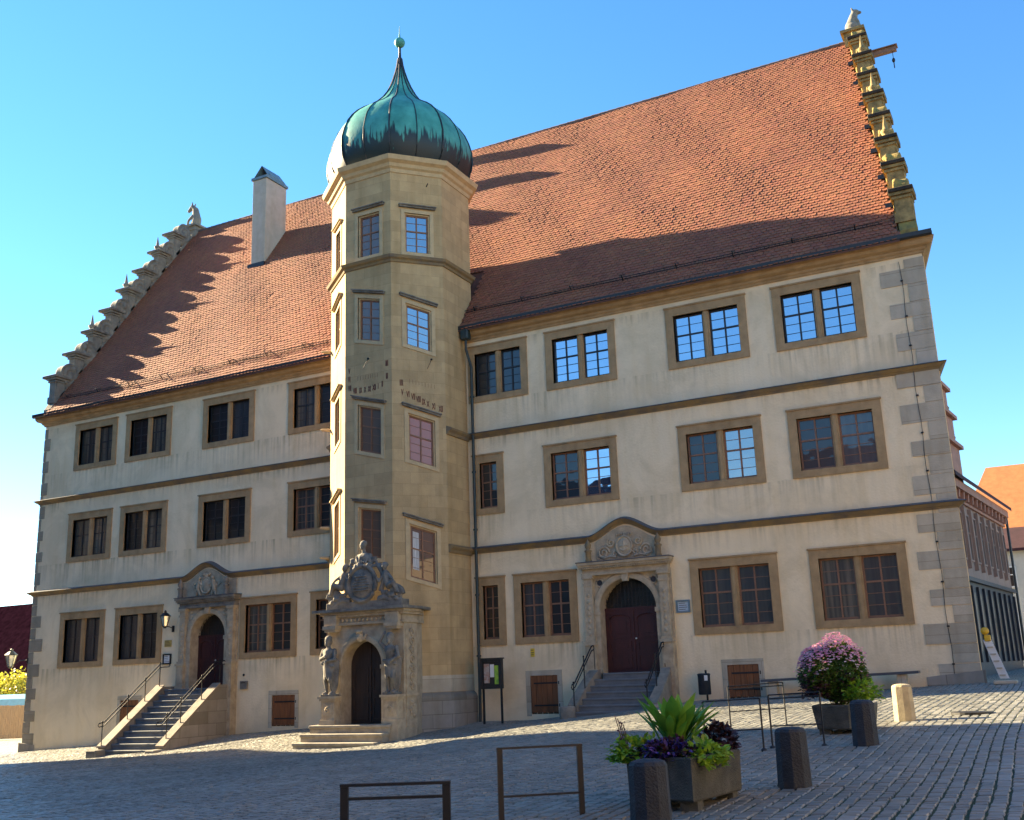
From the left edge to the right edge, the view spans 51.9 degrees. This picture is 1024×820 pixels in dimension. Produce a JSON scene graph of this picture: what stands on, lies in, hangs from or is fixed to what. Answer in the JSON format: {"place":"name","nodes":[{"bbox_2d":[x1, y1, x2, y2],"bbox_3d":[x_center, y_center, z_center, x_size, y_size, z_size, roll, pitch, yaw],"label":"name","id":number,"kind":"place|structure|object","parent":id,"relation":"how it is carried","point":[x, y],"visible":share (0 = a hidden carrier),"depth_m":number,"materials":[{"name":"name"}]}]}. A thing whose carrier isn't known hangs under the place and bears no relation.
{"place":"outdoors","nodes":[
{"label":"outdoors","id":0,"kind":"place"},
{"bbox_2d":[0,668,1023,819],"bbox_3d":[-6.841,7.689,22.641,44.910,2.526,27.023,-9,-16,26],"label":"paving","id":1,"kind":"structure","parent":0,"point":[272,775],"depth_m":16.15,"materials":[{"name":"stone"}]},
{"bbox_2d":[0,705,23,737],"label":"wooden fence","id":2,"kind":"object","parent":1,"relation":"on","point":[11,721],"visible":0.2,"depth_m":61.81,"materials":[{"name":"brown wood"}]},
{"bbox_2d":[0,694,24,705],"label":"pool cover","id":3,"kind":"object","parent":1,"relation":"on","point":[13,699],"depth_m":65.95,"materials":[{"name":"plastic"}]},
{"bbox_2d":[0,666,26,694],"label":"yellow shrub","id":4,"kind":"object","parent":1,"relation":"on","point":[8,686],"visible":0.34,"depth_m":73.26,"materials":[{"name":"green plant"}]},
{"bbox_2d":[0,604,31,691],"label":"long roofed barn","id":5,"kind":"structure","parent":1,"relation":"on","point":[15,624],"depth_m":118.41,"materials":[{"name":"tile"}]},
{"bbox_2d":[86,659,227,757],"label":"entrance staircase","id":6,"kind":"structure","parent":1,"relation":"on","point":[158,718],"depth_m":38.18,"materials":[{"name":"stone"}]},
{"bbox_2d":[291,724,390,748],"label":"stone steps","id":7,"kind":"structure","parent":1,"relation":"on","point":[338,736],"depth_m":31.80,"materials":[{"name":"beige stone"}]},
{"bbox_2d":[340,780,450,819],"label":"cycle stand","id":8,"kind":"object","parent":1,"relation":"on","point":[445,796],"visible":1,"depth_m":7.50,"materials":[{"name":"metal"}]},
{"bbox_2d":[312,26,478,740],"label":"stair tower","id":9,"kind":"structure","parent":1,"relation":"on","point":[396,614],"depth_m":35.83,"materials":[{"name":"stone"}]},
{"bbox_2d":[329,488,340,564],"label":"window","id":10,"kind":"structure","parent":9,"relation":"in","point":[335,497],"depth_m":36.34,"materials":[{"name":"stone"}]},
{"bbox_2d":[330,384,341,453],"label":"window","id":11,"kind":"structure","parent":9,"relation":"in","point":[337,392],"depth_m":37.26,"materials":[{"name":"stone"}]},
{"bbox_2d":[331,292,341,358],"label":"window","id":12,"kind":"structure","parent":9,"relation":"in","point":[337,304],"depth_m":38.13,"materials":[{"name":"stone"}]},
{"bbox_2d":[331,218,342,272],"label":"window","id":13,"kind":"structure","parent":9,"relation":"in","point":[338,224],"depth_m":38.89,"materials":[{"name":"stone"}]},
{"bbox_2d":[350,289,384,344],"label":"window","id":14,"kind":"structure","parent":9,"relation":"in","point":[370,315],"depth_m":36.62,"materials":[{"name":"glass"}]},
{"bbox_2d":[351,201,384,261],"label":"window","id":15,"kind":"structure","parent":9,"relation":"in","point":[370,227],"depth_m":37.40,"materials":[{"name":"glass"}]},
{"bbox_2d":[350,395,386,458],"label":"window","id":16,"kind":"structure","parent":9,"relation":"in","point":[370,416],"depth_m":35.64,"materials":[{"name":"stone"}]},
{"bbox_2d":[351,498,386,562],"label":"window","id":17,"kind":"structure","parent":9,"relation":"in","point":[369,523],"depth_m":34.79,"materials":[{"name":"stone"}]},
{"bbox_2d":[398,202,435,256],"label":"window","id":18,"kind":"structure","parent":9,"relation":"in","point":[417,232],"depth_m":37.28,"materials":[{"name":"glass"}]},
{"bbox_2d":[399,291,437,356],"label":"window","id":19,"kind":"structure","parent":9,"relation":"in","point":[418,320],"depth_m":36.41,"materials":[{"name":"glass"}]},
{"bbox_2d":[401,401,441,471],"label":"window","id":20,"kind":"structure","parent":9,"relation":"in","point":[421,435],"depth_m":35.45,"materials":[{"name":"stone"}]},
{"bbox_2d":[403,512,443,589],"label":"window","id":21,"kind":"structure","parent":9,"relation":"in","point":[423,546],"depth_m":34.50,"materials":[{"name":"stone"}]},
{"bbox_2d":[478,657,503,723],"bbox_3d":[-0.638,8.996,33.607,0.850,2.107,0.220,-9,-16,26],"label":"notice board","id":22,"kind":"object","parent":1,"relation":"on","point":[491,673],"visible":0.92,"depth_m":33.68,"materials":[{"name":"metal"}]},
{"bbox_2d":[18,8,987,751],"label":"town hall","id":23,"kind":"structure","parent":1,"relation":"on","point":[704,368],"depth_m":36.12,"materials":[{"name":"paint"}]},
{"bbox_2d":[5,649,28,668],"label":"wall lantern","id":24,"kind":"object","parent":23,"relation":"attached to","point":[11,656],"depth_m":45.22,"materials":[{"name":"metal"}]},
{"bbox_2d":[57,609,105,667],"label":"window","id":25,"kind":"structure","parent":23,"relation":"in","point":[81,633],"depth_m":43.90,"materials":[{"name":"stone"}]},
{"bbox_2d":[66,508,113,562],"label":"window","id":26,"kind":"structure","parent":23,"relation":"in","point":[89,532],"depth_m":44.91,"materials":[{"name":"stone"}]},
{"bbox_2d":[73,416,118,470],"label":"window","id":27,"kind":"structure","parent":23,"relation":"in","point":[95,441],"depth_m":45.87,"materials":[{"name":"stone"}]},
{"bbox_2d":[112,604,163,665],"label":"window","id":28,"kind":"structure","parent":23,"relation":"in","point":[137,629],"depth_m":42.48,"materials":[{"name":"stone"}]},
{"bbox_2d":[118,500,168,556],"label":"window","id":29,"kind":"structure","parent":23,"relation":"in","point":[143,526],"depth_m":43.53,"materials":[{"name":"stone"}]},
{"bbox_2d":[124,406,172,462],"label":"window","id":30,"kind":"structure","parent":23,"relation":"in","point":[148,432],"depth_m":44.49,"materials":[{"name":"stone"}]},
{"bbox_2d":[162,654,171,664],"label":"framed notice","id":31,"kind":"object","parent":23,"relation":"attached to","point":[166,658],"visible":0.91,"depth_m":41.36,"materials":[{"name":"metal"}]},
{"bbox_2d":[160,610,174,631],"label":"wall lantern","id":32,"kind":"object","parent":23,"relation":"attached to","point":[165,617],"depth_m":41.18,"materials":[{"name":"metal"}]},
{"bbox_2d":[164,640,171,646],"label":"wall plaque","id":33,"kind":"object","parent":23,"relation":"attached to","point":[168,643],"depth_m":41.49,"materials":[{"name":"gold metal"}]},
{"bbox_2d":[197,488,251,547],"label":"window","id":34,"kind":"structure","parent":23,"relation":"in","point":[224,518],"depth_m":41.60,"materials":[{"name":"glass"}]},
{"bbox_2d":[202,389,255,448],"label":"window","id":35,"kind":"structure","parent":23,"relation":"in","point":[229,419],"depth_m":42.54,"materials":[{"name":"stone"}]},
{"bbox_2d":[240,681,247,688],"bbox_3d":[-10.014,10.271,39.321,0.330,0.300,0.100,-9,-16,26],"label":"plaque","id":36,"kind":"object","parent":23,"relation":"attached to","point":[243,684],"visible":1,"depth_m":39.27,"materials":[{"name":"metal"}]},
{"bbox_2d":[238,593,297,658],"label":"window","id":37,"kind":"structure","parent":23,"relation":"in","point":[268,623],"depth_m":39.51,"materials":[{"name":"stone"}]},
{"bbox_2d":[287,476,329,536],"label":"window","id":38,"kind":"structure","parent":23,"relation":"in","point":[308,499],"depth_m":39.77,"materials":[{"name":"stone"}]},
{"bbox_2d":[287,374,330,434],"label":"window","id":39,"kind":"structure","parent":23,"relation":"in","point":[309,403],"depth_m":40.75,"materials":[{"name":"stone"}]},
{"bbox_2d":[309,590,328,654],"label":"window","id":40,"kind":"structure","parent":23,"relation":"in","point":[318,602],"depth_m":38.44,"materials":[{"name":"stone"}]},
{"bbox_2d":[471,451,504,515],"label":"window","id":41,"kind":"structure","parent":23,"relation":"in","point":[489,467],"depth_m":36.30,"materials":[{"name":"stone"}]},
{"bbox_2d":[474,575,506,645],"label":"window","id":42,"kind":"structure","parent":23,"relation":"in","point":[492,598],"depth_m":35.24,"materials":[{"name":"stone"}]},
{"bbox_2d":[467,336,528,403],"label":"window","id":43,"kind":"structure","parent":23,"relation":"in","point":[500,368],"depth_m":37.06,"materials":[{"name":"stone"}]},
{"bbox_2d":[530,648,534,656],"bbox_3d":[0.668,7.872,34.181,0.140,0.260,0.032,-9,-16,26],"label":"wall plaque","id":44,"kind":"object","parent":23,"relation":"attached to","point":[532,650],"depth_m":34.17,"materials":[{"name":"gold metal"}]},
{"bbox_2d":[512,569,579,644],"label":"window","id":45,"kind":"structure","parent":23,"relation":"in","point":[545,602],"depth_m":34.38,"materials":[{"name":"stone"}]},
{"bbox_2d":[543,318,617,390],"bbox_3d":[2.339,-1.833,35.660,2.640,2.090,0.305,-9,-16,26],"label":"window","id":46,"kind":"structure","parent":23,"relation":"in","point":[583,354],"depth_m":35.67,"materials":[{"name":"glass"}]},
{"bbox_2d":[542,435,619,507],"bbox_3d":[2.298,2.052,34.770,2.690,2.110,0.305,-9,-16,26],"label":"window","id":47,"kind":"structure","parent":23,"relation":"in","point":[585,470],"depth_m":34.78,"materials":[{"name":"stone"}]},
{"bbox_2d":[675,600,690,612],"bbox_3d":[5.225,5.994,32.158,0.440,0.380,0.060,-9,-16,26],"label":"wall plaque","id":48,"kind":"object","parent":23,"relation":"attached to","point":[682,606],"depth_m":32.15,"materials":[{"name":"metal"}]},
{"bbox_2d":[663,292,749,369],"bbox_3d":[6.243,-2.471,33.711,2.720,2.090,0.305,-9,-16,26],"label":"window","id":49,"kind":"structure","parent":23,"relation":"in","point":[714,330],"depth_m":33.72,"materials":[{"name":"glass"}]},
{"bbox_2d":[676,414,766,491],"bbox_3d":[6.499,1.365,32.673,2.720,2.110,0.305,-9,-16,26],"label":"window","id":50,"kind":"structure","parent":23,"relation":"in","point":[728,452],"depth_m":32.68,"materials":[{"name":"stone"}]},
{"bbox_2d":[688,551,783,634],"bbox_3d":[6.717,5.519,31.581,2.750,2.290,0.305,-9,-16,26],"label":"window","id":51,"kind":"structure","parent":23,"relation":"in","point":[731,593],"depth_m":31.58,"materials":[{"name":"stone"}]},
{"bbox_2d":[769,270,866,351],"bbox_3d":[9.351,-2.979,32.160,2.740,2.090,0.305,-9,-16,26],"label":"window","id":52,"kind":"structure","parent":23,"relation":"in","point":[827,309],"depth_m":32.16,"materials":[{"name":"glass"}]},
{"bbox_2d":[785,397,888,478],"bbox_3d":[9.597,0.859,31.127,2.780,2.110,0.305,-9,-16,26],"label":"window","id":53,"kind":"structure","parent":23,"relation":"in","point":[847,436],"depth_m":31.12,"materials":[{"name":"stone"}]},
{"bbox_2d":[806,540,914,628],"bbox_3d":[9.922,4.995,29.981,2.750,2.290,0.305,-9,-16,26],"label":"window","id":54,"kind":"structure","parent":23,"relation":"in","point":[860,585],"depth_m":29.98,"materials":[{"name":"stone"}]},
{"bbox_2d":[496,744,584,819],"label":"cycle stand","id":55,"kind":"object","parent":1,"relation":"on","point":[579,792],"visible":1,"depth_m":10.89,"materials":[{"name":"metal"}]},
{"bbox_2d":[559,642,672,718],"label":"entrance staircase","id":56,"kind":"structure","parent":1,"relation":"on","point":[595,693],"depth_m":31.36,"materials":[{"name":"stone"}]},
{"bbox_2d":[629,758,671,819],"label":"bollard","id":57,"kind":"object","parent":1,"relation":"on","point":[649,791],"visible":1,"depth_m":9.33,"materials":[{"name":"grey stone"}]},
{"bbox_2d":[626,749,741,812],"bbox_3d":[1.840,3.913,11.100,0.851,0.587,1.404,-12,-17,34],"label":"concrete trough","id":58,"kind":"object","parent":1,"relation":"on","point":[693,784],"visible":0.52,"depth_m":10.53,"materials":[{"name":"concrete"}]},
{"bbox_2d":[615,717,629,754],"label":"dry flower stem","id":59,"kind":"object","parent":58,"relation":"on","point":[621,738],"visible":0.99,"depth_m":11.11,"materials":[{"name":"beige plant"}]},
{"bbox_2d":[605,731,673,763],"bbox_3d":[1.321,3.571,11.142,0.755,0.330,0.738,-9,-16,26],"label":"trailing plant","id":60,"kind":"object","parent":58,"relation":"in","point":[636,741],"visible":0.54,"depth_m":11.03,"materials":[{"name":"green plant"}]},
{"bbox_2d":[632,733,704,761],"bbox_3d":[1.591,3.481,10.821,0.791,0.311,0.627,-9,-16,26],"label":"flowering plant","id":61,"kind":"object","parent":58,"relation":"in","point":[677,744],"visible":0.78,"depth_m":10.68,"materials":[{"name":"purple plant"}]},
{"bbox_2d":[636,692,721,745],"bbox_3d":[1.756,3.342,11.206,0.920,0.691,0.904,-9,-16,26],"label":"broad leaf plant","id":62,"kind":"object","parent":58,"relation":"on","point":[674,716],"visible":0.73,"depth_m":11.08,"materials":[{"name":"green plant"}]},
{"bbox_2d":[678,733,734,771],"bbox_3d":[1.997,3.486,10.748,0.545,0.369,0.844,-9,-16,26],"label":"trailing plant","id":63,"kind":"object","parent":58,"relation":"in","point":[708,746],"visible":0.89,"depth_m":10.61,"materials":[{"name":"green plant"}]},
{"bbox_2d":[698,719,741,754],"bbox_3d":[2.215,3.554,11.427,0.552,0.397,0.590,-9,-16,26],"label":"dark leaf plant","id":64,"kind":"object","parent":58,"relation":"in","point":[720,730],"visible":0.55,"depth_m":11.34,"materials":[{"name":"purple plant"}]},
{"bbox_2d":[697,670,710,699],"bbox_3d":[5.653,8.113,30.897,0.380,0.937,0.420,-9,-16,26],"label":"litter bin","id":65,"kind":"object","parent":1,"relation":"on","point":[704,685],"visible":0.98,"depth_m":30.76,"materials":[{"name":"metal"}]},
{"bbox_2d":[702,698,766,751],"bbox_3d":[3.314,4.766,15.799,0.961,0.853,0.090,-8,-16,23],"label":"tube barrier","id":66,"kind":"object","parent":1,"relation":"on","point":[763,748],"visible":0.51,"depth_m":15.70,"materials":[{"name":"metal"}]},
{"bbox_2d":[727,682,788,729],"bbox_3d":[4.602,5.588,19.784,1.108,0.904,0.087,-5,-15,13],"label":"tube barrier","id":67,"kind":"object","parent":1,"relation":"on","point":[784,707],"visible":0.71,"depth_m":19.83,"materials":[{"name":"metal"}]},
{"bbox_2d":[774,726,811,789],"bbox_3d":[3.089,3.844,11.587,0.384,0.694,0.381,-9,-16,26],"label":"bollard","id":68,"kind":"object","parent":1,"relation":"on","point":[793,761],"visible":0.78,"depth_m":11.46,"materials":[{"name":"grey stone"}]},
{"bbox_2d":[767,691,827,748],"bbox_3d":[4.240,4.658,15.721,0.860,0.867,0.090,-10,-16,27],"label":"tube barrier","id":69,"kind":"object","parent":1,"relation":"on","point":[772,746],"visible":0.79,"depth_m":15.76,"materials":[{"name":"metal"}]},
{"bbox_2d":[760,671,919,696],"bbox_3d":[9.036,7.603,29.071,4.250,0.648,0.440,-9,-16,26],"label":"long bench","id":70,"kind":"object","parent":1,"relation":"on","point":[902,677],"visible":0.42,"depth_m":28.52,"materials":[{"name":"grey stone"}]},
{"bbox_2d":[812,702,877,734],"bbox_3d":[5.557,5.157,17.505,0.990,0.523,1.257,-9,-16,26],"label":"concrete trough","id":71,"kind":"object","parent":1,"relation":"on","point":[837,717],"visible":0.52,"depth_m":17.12,"materials":[{"name":"concrete"}]},
{"bbox_2d":[798,676,833,699],"bbox_3d":[5.047,4.600,17.531,0.591,0.424,0.568,-9,-16,26],"label":"dark leaf plant","id":72,"kind":"object","parent":71,"relation":"in","point":[807,689],"visible":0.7,"depth_m":17.39,"materials":[{"name":"green plant"}]},
{"bbox_2d":[793,632,871,704],"bbox_3d":[5.377,4.360,17.772,1.263,1.200,1.216,-9,-16,26],"label":"aster bush","id":73,"kind":"object","parent":71,"relation":"in","point":[834,674],"visible":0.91,"depth_m":17.45,"materials":[{"name":"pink plant"}]},
{"bbox_2d":[841,675,885,700],"bbox_3d":[5.721,4.552,17.179,0.702,0.442,0.787,-9,-16,26],"label":"trailing plant","id":74,"kind":"object","parent":71,"relation":"in","point":[863,695],"visible":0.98,"depth_m":17.07,"materials":[{"name":"green plant"}]},
{"bbox_2d":[850,700,878,747],"bbox_3d":[5.069,4.531,15.172,0.384,0.694,0.381,-9,-16,26],"label":"bollard","id":75,"kind":"object","parent":1,"relation":"on","point":[864,725],"visible":0.77,"depth_m":15.04,"materials":[{"name":"grey stone"}]},
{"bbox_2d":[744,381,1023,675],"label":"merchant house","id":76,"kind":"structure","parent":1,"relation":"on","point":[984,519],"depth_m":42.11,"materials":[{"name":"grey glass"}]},
{"bbox_2d":[960,511,967,559],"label":"window","id":77,"kind":"structure","parent":76,"relation":"in","point":[960,511],"depth_m":39.17,"materials":[{"name":"black"}]},
{"bbox_2d":[965,514,974,561],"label":"window","id":78,"kind":"structure","parent":76,"relation":"in","point":[967,517],"depth_m":40.21,"materials":[{"name":"black glass"}]},
{"bbox_2d":[972,517,981,564],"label":"window","id":79,"kind":"structure","parent":76,"relation":"in","point":[974,522],"depth_m":41.31,"materials":[{"name":"black glass"}]},
{"bbox_2d":[974,593,984,650],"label":"shop window","id":80,"kind":"structure","parent":76,"relation":"in","point":[976,599],"depth_m":38.97,"materials":[{"name":"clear glass"}]},
{"bbox_2d":[979,521,987,566],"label":"window","id":81,"kind":"structure","parent":76,"relation":"in","point":[980,523],"depth_m":42.42,"materials":[{"name":"black"}]},
{"bbox_2d":[980,594,987,634],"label":"shop window","id":82,"kind":"structure","parent":76,"relation":"in","point":[982,601],"depth_m":40.05,"materials":[{"name":"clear glass"}]},
{"bbox_2d":[985,524,993,568],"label":"window","id":83,"kind":"structure","parent":76,"relation":"in","point":[986,526],"depth_m":43.53,"materials":[{"name":"black glass"}]},
{"bbox_2d":[986,596,995,647],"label":"shop window","id":84,"kind":"structure","parent":76,"relation":"in","point":[987,597],"depth_m":40.97,"materials":[{"name":"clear glass"}]},
{"bbox_2d":[991,528,999,570],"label":"window","id":85,"kind":"structure","parent":76,"relation":"in","point":[992,529],"depth_m":44.63,"materials":[{"name":"black"}]},
{"bbox_2d":[992,597,1001,650],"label":"shop window","id":86,"kind":"structure","parent":76,"relation":"in","point":[995,615],"depth_m":41.91,"materials":[{"name":"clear glass"}]},
{"bbox_2d":[997,531,1004,572],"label":"window","id":87,"kind":"structure","parent":76,"relation":"in","point":[997,531],"depth_m":45.74,"materials":[{"name":"black glass"}]},
{"bbox_2d":[997,598,1006,650],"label":"shop window","id":88,"kind":"structure","parent":76,"relation":"in","point":[997,598],"depth_m":42.90,"materials":[{"name":"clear glass"}]},
{"bbox_2d":[1002,534,1009,574],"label":"window","id":89,"kind":"structure","parent":76,"relation":"in","point":[1002,534],"depth_m":46.82,"materials":[{"name":"black"}]},
{"bbox_2d":[1002,600,1011,650],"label":"shop window","id":90,"kind":"structure","parent":76,"relation":"in","point":[1002,600],"depth_m":43.88,"materials":[{"name":"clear glass"}]},
{"bbox_2d":[1007,601,1015,650],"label":"shop window","id":91,"kind":"structure","parent":76,"relation":"in","point":[1007,601],"depth_m":44.85,"materials":[{"name":"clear glass"}]},
{"bbox_2d":[1012,602,1020,650],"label":"shop window","id":92,"kind":"structure","parent":76,"relation":"in","point":[1012,602],"depth_m":45.84,"materials":[{"name":"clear glass"}]},
{"bbox_2d":[891,684,915,721],"bbox_3d":[6.914,5.194,18.605,0.384,0.694,0.381,-9,-16,26],"label":"bollard","id":93,"kind":"object","parent":1,"relation":"on","point":[903,703],"visible":0.78,"depth_m":18.48,"materials":[{"name":"stone"}]},
{"bbox_2d":[951,711,993,714],"bbox_3d":[8.250,5.429,18.874,0.720,0.047,0.720,-9,-16,26],"label":"manhole cover","id":94,"kind":"object","parent":1,"relation":"on","point":[970,712],"visible":0.97,"depth_m":18.65,"materials":[{"name":"metal"}]},
{"bbox_2d":[981,627,1017,684],"bbox_3d":[12.497,6.297,27.031,0.700,1.442,0.400,-9,-16,26],"label":"barrier board","id":95,"kind":"object","parent":1,"relation":"on","point":[995,658],"visible":0.98,"depth_m":27.03,"materials":[{"name":"white plastic"}]},
{"bbox_2d":[976,464,1023,661],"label":"white house","id":96,"kind":"structure","parent":1,"relation":"on","point":[1004,484],"depth_m":58.79,"materials":[{"name":"paint"}]},
{"bbox_2d":[1009,566,1017,587],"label":"window","id":97,"kind":"structure","parent":96,"relation":"in","point":[1010,567],"depth_m":55.02,"materials":[{"name":"white"}]},
{"bbox_2d":[0,0,1023,606],"label":"sky","id":98,"kind":"structure","parent":0,"point":[117,117],"materials":[{"name":"blue"}]}
]}

